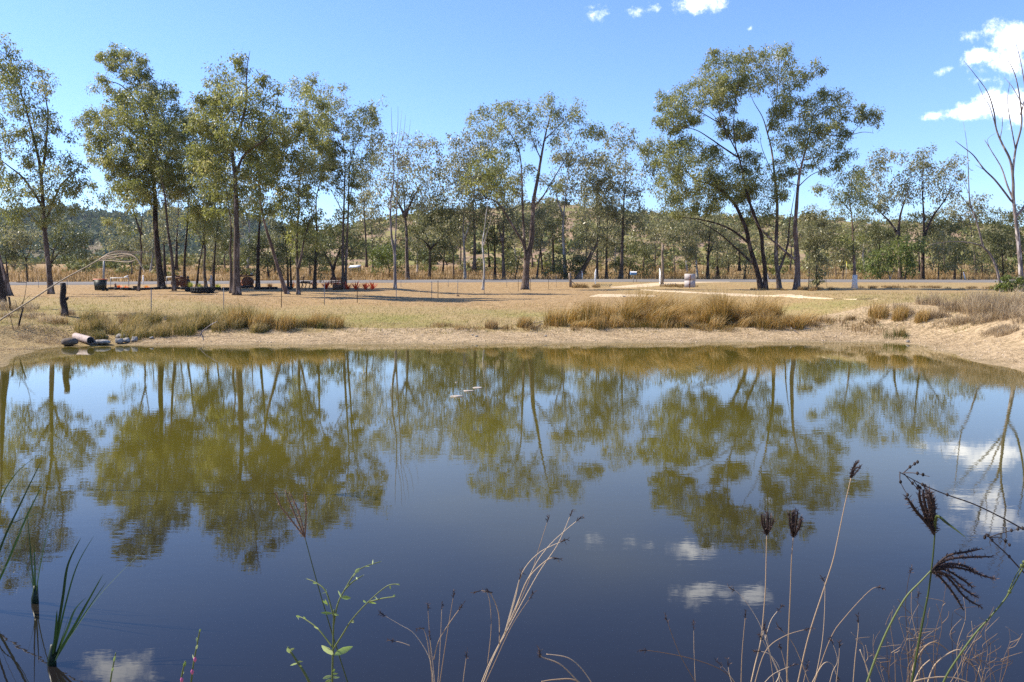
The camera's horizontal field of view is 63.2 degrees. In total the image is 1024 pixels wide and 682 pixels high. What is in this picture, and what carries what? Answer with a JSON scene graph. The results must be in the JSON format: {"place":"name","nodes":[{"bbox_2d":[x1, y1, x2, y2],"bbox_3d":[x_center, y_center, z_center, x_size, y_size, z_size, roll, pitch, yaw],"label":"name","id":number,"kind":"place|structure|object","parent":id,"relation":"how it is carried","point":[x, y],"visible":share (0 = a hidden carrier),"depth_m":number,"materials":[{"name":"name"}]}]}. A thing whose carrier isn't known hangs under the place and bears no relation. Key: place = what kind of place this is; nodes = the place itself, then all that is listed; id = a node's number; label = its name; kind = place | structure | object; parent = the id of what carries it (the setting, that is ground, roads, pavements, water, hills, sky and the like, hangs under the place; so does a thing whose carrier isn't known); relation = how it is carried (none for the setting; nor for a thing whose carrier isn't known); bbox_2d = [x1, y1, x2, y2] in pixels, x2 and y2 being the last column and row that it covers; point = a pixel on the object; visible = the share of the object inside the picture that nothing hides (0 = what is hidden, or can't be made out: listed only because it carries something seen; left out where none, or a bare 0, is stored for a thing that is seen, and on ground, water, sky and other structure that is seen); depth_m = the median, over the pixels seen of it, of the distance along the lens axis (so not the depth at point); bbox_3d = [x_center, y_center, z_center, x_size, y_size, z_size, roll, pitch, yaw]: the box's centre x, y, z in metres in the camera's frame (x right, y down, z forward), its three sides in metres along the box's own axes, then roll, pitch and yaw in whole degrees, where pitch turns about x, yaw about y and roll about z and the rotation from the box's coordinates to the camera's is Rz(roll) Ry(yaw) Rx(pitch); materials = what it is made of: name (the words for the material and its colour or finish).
{"place":"outdoors","nodes":[
{"label":"outdoors","id":0,"kind":"place"},
{"bbox_2d":[0,250,147,320],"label":"dry plume grass","id":1,"kind":"object","parent":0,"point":[105,257],"depth_m":8.97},
{"bbox_2d":[4,211,261,258],"bbox_3d":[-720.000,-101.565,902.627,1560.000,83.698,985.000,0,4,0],"label":"hill","id":2,"kind":"structure","parent":0,"point":[95,246],"depth_m":617.46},
{"bbox_2d":[0,201,306,260],"bbox_3d":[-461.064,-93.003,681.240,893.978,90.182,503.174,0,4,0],"label":"ridge forest","id":3,"kind":"object","parent":2,"relation":"on","point":[93,220],"visible":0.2,"depth_m":753.26,"materials":[{"name":"plant"}]},
{"bbox_2d":[9,279,1010,284],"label":"road","id":4,"kind":"structure","parent":0,"point":[537,280],"depth_m":102.75,"materials":[{"name":"asphalt"}]},
{"bbox_2d":[0,342,1023,681],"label":"pond water","id":5,"kind":"structure","parent":0,"point":[670,472],"depth_m":8.14,"materials":[{"name":"liquid"}]},
{"bbox_2d":[0,448,65,579],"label":"bulrush","id":6,"kind":"object","parent":5,"relation":"on","point":[12,550],"visible":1,"depth_m":5.50,"materials":[{"name":"green plant"}]},
{"bbox_2d":[47,536,142,666],"bbox_3d":[-2.431,1.523,4.808,0.471,0.934,0.366,1,4,20],"label":"bulrush","id":7,"kind":"object","parent":5,"relation":"in","point":[53,654],"visible":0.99,"depth_m":4.79,"materials":[{"name":"green plant"}]},
{"bbox_2d":[0,264,1023,371],"bbox_3d":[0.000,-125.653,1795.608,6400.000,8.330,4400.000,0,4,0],"label":"ground","id":8,"kind":"structure","parent":0,"point":[439,292],"depth_m":37.99,"materials":[{"name":"soil"}]},
{"bbox_2d":[0,217,31,280],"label":"roadside tree","id":9,"kind":"object","parent":8,"relation":"on","point":[5,251],"visible":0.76,"depth_m":111.18,"materials":[{"name":"green plant"}]},
{"bbox_2d":[0,223,52,281],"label":"roadside tree","id":10,"kind":"object","parent":8,"relation":"on","point":[23,240],"visible":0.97,"depth_m":109.15,"materials":[{"name":"green plant"}]},
{"bbox_2d":[0,299,85,350],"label":"bleached grass","id":11,"kind":"structure","parent":8,"relation":"on","point":[26,309],"depth_m":31.70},
{"bbox_2d":[0,32,96,293],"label":"eucalyptus tree","id":12,"kind":"object","parent":8,"relation":"on","point":[23,133],"visible":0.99,"depth_m":57.19,"materials":[{"name":"green plant"}]},
{"bbox_2d":[38,218,99,275],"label":"roadside tree","id":13,"kind":"object","parent":8,"relation":"on","point":[61,244],"visible":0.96,"depth_m":110.82,"materials":[{"name":"green plant"}]},
{"bbox_2d":[87,177,155,290],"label":"eucalyptus tree","id":14,"kind":"object","parent":8,"relation":"on","point":[126,187],"visible":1,"depth_m":65.35,"materials":[{"name":"green plant"}]},
{"bbox_2d":[96,212,152,273],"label":"roadside tree","id":15,"kind":"object","parent":8,"relation":"on","point":[123,247],"visible":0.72,"depth_m":107.23,"materials":[{"name":"green plant"}]},
{"bbox_2d":[69,41,194,286],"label":"eucalyptus tree","id":16,"kind":"object","parent":8,"relation":"on","point":[150,102],"visible":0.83,"depth_m":67.36,"materials":[{"name":"green plant"}]},
{"bbox_2d":[128,115,188,290],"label":"eucalyptus tree","id":17,"kind":"object","parent":8,"relation":"on","point":[161,164],"visible":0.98,"depth_m":65.06,"materials":[{"name":"green plant"}]},
{"bbox_2d":[133,198,193,280],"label":"roadside tree","id":18,"kind":"object","parent":8,"relation":"on","point":[164,239],"visible":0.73,"depth_m":112.03,"materials":[{"name":"green plant"}]},
{"bbox_2d":[170,114,210,276],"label":"eucalyptus tree","id":19,"kind":"object","parent":8,"relation":"on","point":[186,233],"visible":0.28,"depth_m":71.14,"materials":[{"name":"green plant"}]},
{"bbox_2d":[176,96,232,286],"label":"eucalyptus tree","id":20,"kind":"object","parent":8,"relation":"on","point":[202,240],"visible":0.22,"depth_m":70.97,"materials":[{"name":"green plant"}]},
{"bbox_2d":[72,302,347,340],"bbox_3d":[-11.719,-0.900,32.833,10.556,1.495,4.049,-1,4,-19],"label":"shore sedge","id":21,"kind":"object","parent":8,"relation":"on","point":[100,326],"visible":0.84,"depth_m":32.09,"materials":[{"name":"plant"}]},
{"bbox_2d":[192,173,243,290],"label":"eucalyptus tree","id":22,"kind":"object","parent":8,"relation":"on","point":[215,233],"visible":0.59,"depth_m":65.48,"materials":[{"name":"green plant"}]},
{"bbox_2d":[201,160,248,292],"bbox_3d":[-20.603,-8.200,59.188,3.345,9.770,2.653,0,4,0],"label":"eucalyptus tree","id":23,"kind":"object","parent":8,"relation":"on","point":[228,194],"visible":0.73,"depth_m":59.36,"materials":[{"name":"green plant"}]},
{"bbox_2d":[182,49,302,294],"bbox_3d":[-16.937,-10.667,52.989,7.732,15.659,5.498,2,4,23],"label":"eucalyptus tree","id":24,"kind":"object","parent":8,"relation":"on","point":[233,137],"visible":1,"depth_m":52.60,"materials":[{"name":"green plant"}]},
{"bbox_2d":[229,227,294,278],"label":"bushy tree","id":25,"kind":"object","parent":8,"relation":"on","point":[246,254],"visible":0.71,"depth_m":115.15,"materials":[{"name":"green plant"}]},
{"bbox_2d":[237,128,287,286],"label":"eucalyptus tree","id":26,"kind":"object","parent":8,"relation":"on","point":[257,281],"visible":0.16,"depth_m":70.67,"materials":[{"name":"green plant"}]},
{"bbox_2d":[239,113,290,293],"bbox_3d":[-16.335,-9.089,55.175,3.414,12.283,3.698,-2,4,-21],"label":"eucalyptus tree","id":27,"kind":"object","parent":8,"relation":"on","point":[284,286],"visible":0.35,"depth_m":55.09,"materials":[{"name":"green plant"}]},
{"bbox_2d":[264,185,312,288],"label":"eucalyptus tree","id":28,"kind":"object","parent":8,"relation":"on","point":[282,246],"visible":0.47,"depth_m":69.57,"materials":[{"name":"green plant"}]},
{"bbox_2d":[261,85,342,294],"bbox_3d":[-13.938,-9.960,55.327,5.848,13.912,4.174,0,4,0],"label":"eucalyptus tree","id":29,"kind":"object","parent":8,"relation":"on","point":[295,156],"visible":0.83,"depth_m":55.21,"materials":[{"name":"green plant"}]},
{"bbox_2d":[275,490,347,681],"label":"finger grass","id":30,"kind":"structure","parent":8,"relation":"on","point":[303,533],"depth_m":1.78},
{"bbox_2d":[294,138,347,288],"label":"eucalyptus tree","id":31,"kind":"object","parent":8,"relation":"on","point":[315,260],"visible":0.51,"depth_m":68.37,"materials":[{"name":"green plant"}]},
{"bbox_2d":[295,211,374,277],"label":"wattle tree","id":32,"kind":"object","parent":8,"relation":"on","point":[329,228],"visible":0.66,"depth_m":109.09,"materials":[{"name":"green plant"}]},
{"bbox_2d":[283,71,387,288],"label":"eucalyptus tree","id":33,"kind":"object","parent":8,"relation":"on","point":[352,184],"visible":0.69,"depth_m":67.99,"materials":[{"name":"green plant"}]},
{"bbox_2d":[296,561,399,681],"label":"leafy weed","id":34,"kind":"object","parent":8,"relation":"on","point":[341,651],"visible":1,"depth_m":1.64,"materials":[{"name":"green plant"}]},
{"bbox_2d":[340,159,384,266],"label":"roadside tree","id":35,"kind":"object","parent":8,"relation":"on","point":[363,202],"visible":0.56,"depth_m":120.66,"materials":[{"name":"green plant"}]},
{"bbox_2d":[353,188,389,270],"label":"roadside tree","id":36,"kind":"object","parent":8,"relation":"on","point":[367,229],"visible":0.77,"depth_m":136.81,"materials":[{"name":"green plant"}]},
{"bbox_2d":[358,241,413,275],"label":"bushy tree","id":37,"kind":"object","parent":8,"relation":"on","point":[375,256],"visible":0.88,"depth_m":124.71,"materials":[{"name":"green plant"}]},
{"bbox_2d":[383,112,414,287],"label":"dead tree","id":38,"kind":"object","parent":8,"relation":"on","point":[394,256],"visible":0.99,"depth_m":70.45,"materials":[{"name":"grey wood"}]},
{"bbox_2d":[359,130,451,279],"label":"roadside tree","id":39,"kind":"object","parent":8,"relation":"on","point":[412,197],"visible":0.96,"depth_m":110.70,"materials":[{"name":"green plant"}]},
{"bbox_2d":[378,589,465,681],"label":"dry grass tuft","id":40,"kind":"object","parent":8,"relation":"on","point":[429,655],"visible":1,"depth_m":1.76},
{"bbox_2d":[398,187,470,279],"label":"roadside tree","id":41,"kind":"object","parent":8,"relation":"on","point":[442,244],"visible":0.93,"depth_m":114.97,"materials":[{"name":"green plant"}]},
{"bbox_2d":[408,239,460,267],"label":"bush","id":42,"kind":"object","parent":8,"relation":"on","point":[436,257],"visible":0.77,"depth_m":120.93,"materials":[{"name":"green plant"}]},
{"bbox_2d":[433,124,503,278],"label":"roadside tree","id":43,"kind":"object","parent":8,"relation":"on","point":[459,172],"visible":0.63,"depth_m":114.52,"materials":[{"name":"green plant"}]},
{"bbox_2d":[48,307,907,336],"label":"straw grass","id":44,"kind":"structure","parent":8,"relation":"on","point":[572,328],"depth_m":33.15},
{"bbox_2d":[451,163,510,269],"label":"roadside tree","id":45,"kind":"object","parent":8,"relation":"on","point":[473,216],"visible":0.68,"depth_m":114.03,"materials":[{"name":"green plant"}]},
{"bbox_2d":[456,144,512,289],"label":"eucalyptus tree","id":46,"kind":"object","parent":8,"relation":"on","point":[493,185],"visible":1,"depth_m":83.95,"materials":[{"name":"green plant"}]},
{"bbox_2d":[475,207,511,278],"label":"roadside tree","id":47,"kind":"object","parent":8,"relation":"on","point":[490,241],"visible":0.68,"depth_m":117.04,"materials":[{"name":"green plant"}]},
{"bbox_2d":[483,160,530,278],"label":"roadside tree","id":48,"kind":"object","parent":8,"relation":"on","point":[512,218],"visible":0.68,"depth_m":113.04,"materials":[{"name":"green plant"}]},
{"bbox_2d":[6,283,1008,303],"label":"fallen leaves","id":49,"kind":"object","parent":8,"relation":"on","point":[429,292],"visible":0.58,"depth_m":61.65,"materials":[{"name":"brown plant"}]},
{"bbox_2d":[489,237,529,278],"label":"bush","id":50,"kind":"object","parent":8,"relation":"on","point":[516,263],"visible":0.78,"depth_m":118.53,"materials":[{"name":"green plant"}]},
{"bbox_2d":[0,291,1021,334],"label":"lawn grass","id":51,"kind":"structure","parent":8,"relation":"on","point":[908,299],"depth_m":37.98,"materials":[{"name":"plant"}]},
{"bbox_2d":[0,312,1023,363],"bbox_3d":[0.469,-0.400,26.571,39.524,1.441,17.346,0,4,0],"label":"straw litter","id":52,"kind":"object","parent":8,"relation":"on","point":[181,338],"visible":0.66,"depth_m":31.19,"materials":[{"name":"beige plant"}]},
{"bbox_2d":[4,262,1023,281],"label":"roadside grass","id":53,"kind":"structure","parent":8,"relation":"on","point":[932,275],"depth_m":122.49,"materials":[{"name":"plant"}]},
{"bbox_2d":[4,248,1023,276],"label":"understory scrub","id":54,"kind":"object","parent":8,"relation":"on","point":[147,264],"visible":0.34,"depth_m":147.86,"materials":[{"name":"green plant"}]},
{"bbox_2d":[471,509,583,681],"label":"dry grass tuft","id":55,"kind":"object","parent":8,"relation":"on","point":[508,621],"visible":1,"depth_m":1.68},
{"bbox_2d":[464,91,608,289],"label":"eucalyptus tree","id":56,"kind":"object","parent":8,"relation":"on","point":[529,248],"visible":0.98,"depth_m":85.82,"materials":[{"name":"green plant"}]},
{"bbox_2d":[525,200,562,278],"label":"roadside tree","id":57,"kind":"object","parent":8,"relation":"on","point":[540,217],"visible":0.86,"depth_m":112.94,"materials":[{"name":"green plant"}]},
{"bbox_2d":[535,199,571,270],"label":"roadside tree","id":58,"kind":"object","parent":8,"relation":"on","point":[558,231],"visible":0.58,"depth_m":117.16,"materials":[{"name":"green plant"}]},
{"bbox_2d":[540,249,589,278],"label":"bush","id":59,"kind":"object","parent":8,"relation":"on","point":[570,268],"visible":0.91,"depth_m":112.40,"materials":[{"name":"green plant"}]},
{"bbox_2d":[533,130,600,277],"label":"roadside tree","id":60,"kind":"object","parent":8,"relation":"on","point":[559,158],"visible":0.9,"depth_m":112.69,"materials":[{"name":"green plant"}]},
{"bbox_2d":[564,182,609,255],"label":"roadside tree","id":61,"kind":"object","parent":8,"relation":"on","point":[579,211],"visible":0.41,"depth_m":136.46,"materials":[{"name":"green plant"}]},
{"bbox_2d":[570,191,616,278],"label":"roadside tree","id":62,"kind":"object","parent":8,"relation":"on","point":[596,234],"visible":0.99,"depth_m":111.20,"materials":[{"name":"green plant"}]},
{"bbox_2d":[573,148,626,278],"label":"roadside tree","id":63,"kind":"object","parent":8,"relation":"on","point":[589,194],"visible":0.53,"depth_m":114.78,"materials":[{"name":"green plant"}]},
{"bbox_2d":[591,190,628,278],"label":"roadside tree","id":64,"kind":"object","parent":8,"relation":"on","point":[610,242],"visible":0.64,"depth_m":115.14,"materials":[{"name":"green plant"}]},
{"bbox_2d":[582,121,658,278],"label":"roadside tree","id":65,"kind":"object","parent":8,"relation":"on","point":[599,183],"visible":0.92,"depth_m":112.68,"materials":[{"name":"green plant"}]},
{"bbox_2d":[608,238,655,277],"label":"bushy tree","id":66,"kind":"object","parent":8,"relation":"on","point":[643,252],"visible":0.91,"depth_m":117.50,"materials":[{"name":"green plant"}]},
{"bbox_2d":[659,219,704,277],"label":"roadside tree","id":67,"kind":"object","parent":8,"relation":"on","point":[677,237],"visible":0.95,"depth_m":115.87,"materials":[{"name":"green plant"}]},
{"bbox_2d":[564,282,826,331],"bbox_3d":[7.594,-1.615,35.258,11.100,2.272,5.953,0,4,0],"label":"sedge bed","id":68,"kind":"object","parent":8,"relation":"on","point":[721,313],"visible":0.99,"depth_m":34.13,"materials":[{"name":"plant"}]},
{"bbox_2d":[632,45,767,289],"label":"eucalyptus tree","id":69,"kind":"object","parent":8,"relation":"on","point":[714,182],"visible":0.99,"depth_m":86.30,"materials":[{"name":"green plant"}]},
{"bbox_2d":[683,210,738,278],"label":"roadside tree","id":70,"kind":"object","parent":8,"relation":"on","point":[696,229],"visible":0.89,"depth_m":114.01,"materials":[{"name":"green plant"}]},
{"bbox_2d":[702,238,743,278],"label":"roadside tree","id":71,"kind":"object","parent":8,"relation":"on","point":[717,263],"visible":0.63,"depth_m":118.31,"materials":[{"name":"green plant"}]},
{"bbox_2d":[637,584,814,681],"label":"dry grass tuft","id":72,"kind":"object","parent":8,"relation":"on","point":[758,650],"visible":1,"depth_m":1.61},
{"bbox_2d":[722,222,767,278],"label":"roadside tree","id":73,"kind":"object","parent":8,"relation":"on","point":[738,260],"visible":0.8,"depth_m":115.17,"materials":[{"name":"green plant"}]},
{"bbox_2d":[734,40,828,288],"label":"eucalyptus tree","id":74,"kind":"object","parent":8,"relation":"on","point":[787,103],"visible":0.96,"depth_m":86.97,"materials":[{"name":"green plant"}]},
{"bbox_2d":[571,283,995,290],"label":"yard weeds","id":75,"kind":"object","parent":8,"relation":"on","point":[577,285],"visible":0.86,"depth_m":90.66,"materials":[{"name":"green plant"}]},
{"bbox_2d":[764,210,812,272],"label":"roadside tree","id":76,"kind":"object","parent":8,"relation":"on","point":[784,228],"visible":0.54,"depth_m":138.72,"materials":[{"name":"green plant"}]},
{"bbox_2d":[797,206,836,287],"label":"tree","id":77,"kind":"object","parent":8,"relation":"on","point":[814,254],"visible":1,"depth_m":90.36,"materials":[{"name":"green plant"}]},
{"bbox_2d":[750,85,885,289],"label":"eucalyptus tree","id":78,"kind":"object","parent":8,"relation":"on","point":[822,96],"visible":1,"depth_m":86.50,"materials":[{"name":"green plant"}]},
{"bbox_2d":[776,575,884,681],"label":"dry grass tuft","id":79,"kind":"object","parent":8,"relation":"on","point":[837,679],"visible":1,"depth_m":1.70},
{"bbox_2d":[797,204,864,273],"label":"roadside tree","id":80,"kind":"object","parent":8,"relation":"on","point":[823,214],"visible":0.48,"depth_m":124.98,"materials":[{"name":"green plant"}]},
{"bbox_2d":[821,224,862,278],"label":"roadside tree","id":81,"kind":"object","parent":8,"relation":"on","point":[842,262],"visible":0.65,"depth_m":113.06,"materials":[{"name":"green plant"}]},
{"bbox_2d":[808,165,880,288],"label":"eucalyptus tree","id":82,"kind":"object","parent":8,"relation":"on","point":[852,248],"visible":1,"depth_m":89.12,"materials":[{"name":"green plant"}]},
{"bbox_2d":[853,217,908,268],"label":"roadside tree","id":83,"kind":"object","parent":8,"relation":"on","point":[888,233],"visible":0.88,"depth_m":122.68,"materials":[{"name":"green plant"}]},
{"bbox_2d":[845,143,921,278],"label":"roadside tree","id":84,"kind":"object","parent":8,"relation":"on","point":[902,195],"visible":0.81,"depth_m":110.81,"materials":[{"name":"green plant"}]},
{"bbox_2d":[856,234,916,278],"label":"shrub","id":85,"kind":"object","parent":8,"relation":"on","point":[872,266],"visible":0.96,"depth_m":109.14,"materials":[{"name":"green plant"}]},
{"bbox_2d":[894,230,929,278],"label":"shrub","id":86,"kind":"object","parent":8,"relation":"on","point":[909,265],"visible":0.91,"depth_m":108.95,"materials":[{"name":"green plant"}]},
{"bbox_2d":[895,208,955,276],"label":"roadside tree","id":87,"kind":"object","parent":8,"relation":"on","point":[931,226],"visible":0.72,"depth_m":122.64,"materials":[{"name":"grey plant"}]},
{"bbox_2d":[881,142,973,279],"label":"roadside tree","id":88,"kind":"object","parent":8,"relation":"on","point":[920,163],"visible":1,"depth_m":110.96,"materials":[{"name":"green plant"}]},
{"bbox_2d":[866,546,999,681],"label":"windmill grass","id":89,"kind":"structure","parent":8,"relation":"on","point":[941,564],"depth_m":1.48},
{"bbox_2d":[852,585,1021,681],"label":"dead weed tangle","id":90,"kind":"object","parent":8,"relation":"on","point":[920,661],"visible":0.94,"depth_m":1.64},
{"bbox_2d":[915,227,962,279],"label":"roadside tree","id":91,"kind":"object","parent":8,"relation":"on","point":[939,251],"visible":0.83,"depth_m":110.20,"materials":[{"name":"green plant"}]},
{"bbox_2d":[884,285,1023,337],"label":"bleached grass","id":92,"kind":"structure","parent":8,"relation":"on","point":[996,307],"depth_m":31.54,"materials":[{"name":"plant"}]},
{"bbox_2d":[931,222,986,279],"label":"roadside tree","id":93,"kind":"object","parent":8,"relation":"on","point":[951,229],"visible":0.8,"depth_m":112.25,"materials":[{"name":"green plant"}]},
{"bbox_2d":[928,191,1002,276],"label":"roadside tree","id":94,"kind":"object","parent":8,"relation":"on","point":[959,219],"visible":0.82,"depth_m":124.79,"materials":[{"name":"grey plant"}]},
{"bbox_2d":[929,122,1002,291],"bbox_3d":[28.014,-8.153,51.543,5.167,10.820,1.498,-1,4,-15],"label":"dead tree","id":95,"kind":"object","parent":8,"relation":"on","point":[988,252],"visible":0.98,"depth_m":51.24,"materials":[{"name":"grey wood"}]},
{"bbox_2d":[961,231,997,278],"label":"roadside tree","id":96,"kind":"object","parent":8,"relation":"on","point":[975,246],"visible":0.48,"depth_m":120.32,"materials":[{"name":"green plant"}]},
{"bbox_2d":[957,40,1023,291],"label":"dead tree","id":97,"kind":"object","parent":8,"relation":"on","point":[1017,234],"visible":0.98,"depth_m":49.11,"materials":[{"name":"grey wood"}]},
{"bbox_2d":[974,208,1023,279],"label":"roadside tree","id":98,"kind":"object","parent":8,"relation":"on","point":[994,238],"visible":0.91,"depth_m":115.14,"materials":[{"name":"green plant"}]},
{"bbox_2d":[989,273,1023,291],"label":"bush","id":99,"kind":"object","parent":8,"relation":"on","point":[1008,285],"visible":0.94,"depth_m":48.80,"materials":[{"name":"green plant"}]},
{"bbox_2d":[0,0,1023,229],"label":"sky","id":100,"kind":"structure","parent":0,"point":[433,62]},
{"bbox_2d":[192,203,1023,264],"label":"hill","id":101,"kind":"structure","parent":0,"point":[469,256],"depth_m":235.12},
{"bbox_2d":[2,197,1023,265],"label":"hillside scrub","id":102,"kind":"object","parent":101,"relation":"on","point":[558,247],"visible":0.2,"depth_m":229.18,"materials":[{"name":"green plant"}]},
{"bbox_2d":[786,508,804,681],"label":"windmill grass","id":103,"kind":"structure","parent":0,"point":[793,523],"depth_m":1.63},
{"bbox_2d":[904,485,964,681],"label":"windmill grass","id":104,"kind":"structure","parent":0,"point":[929,518],"depth_m":1.47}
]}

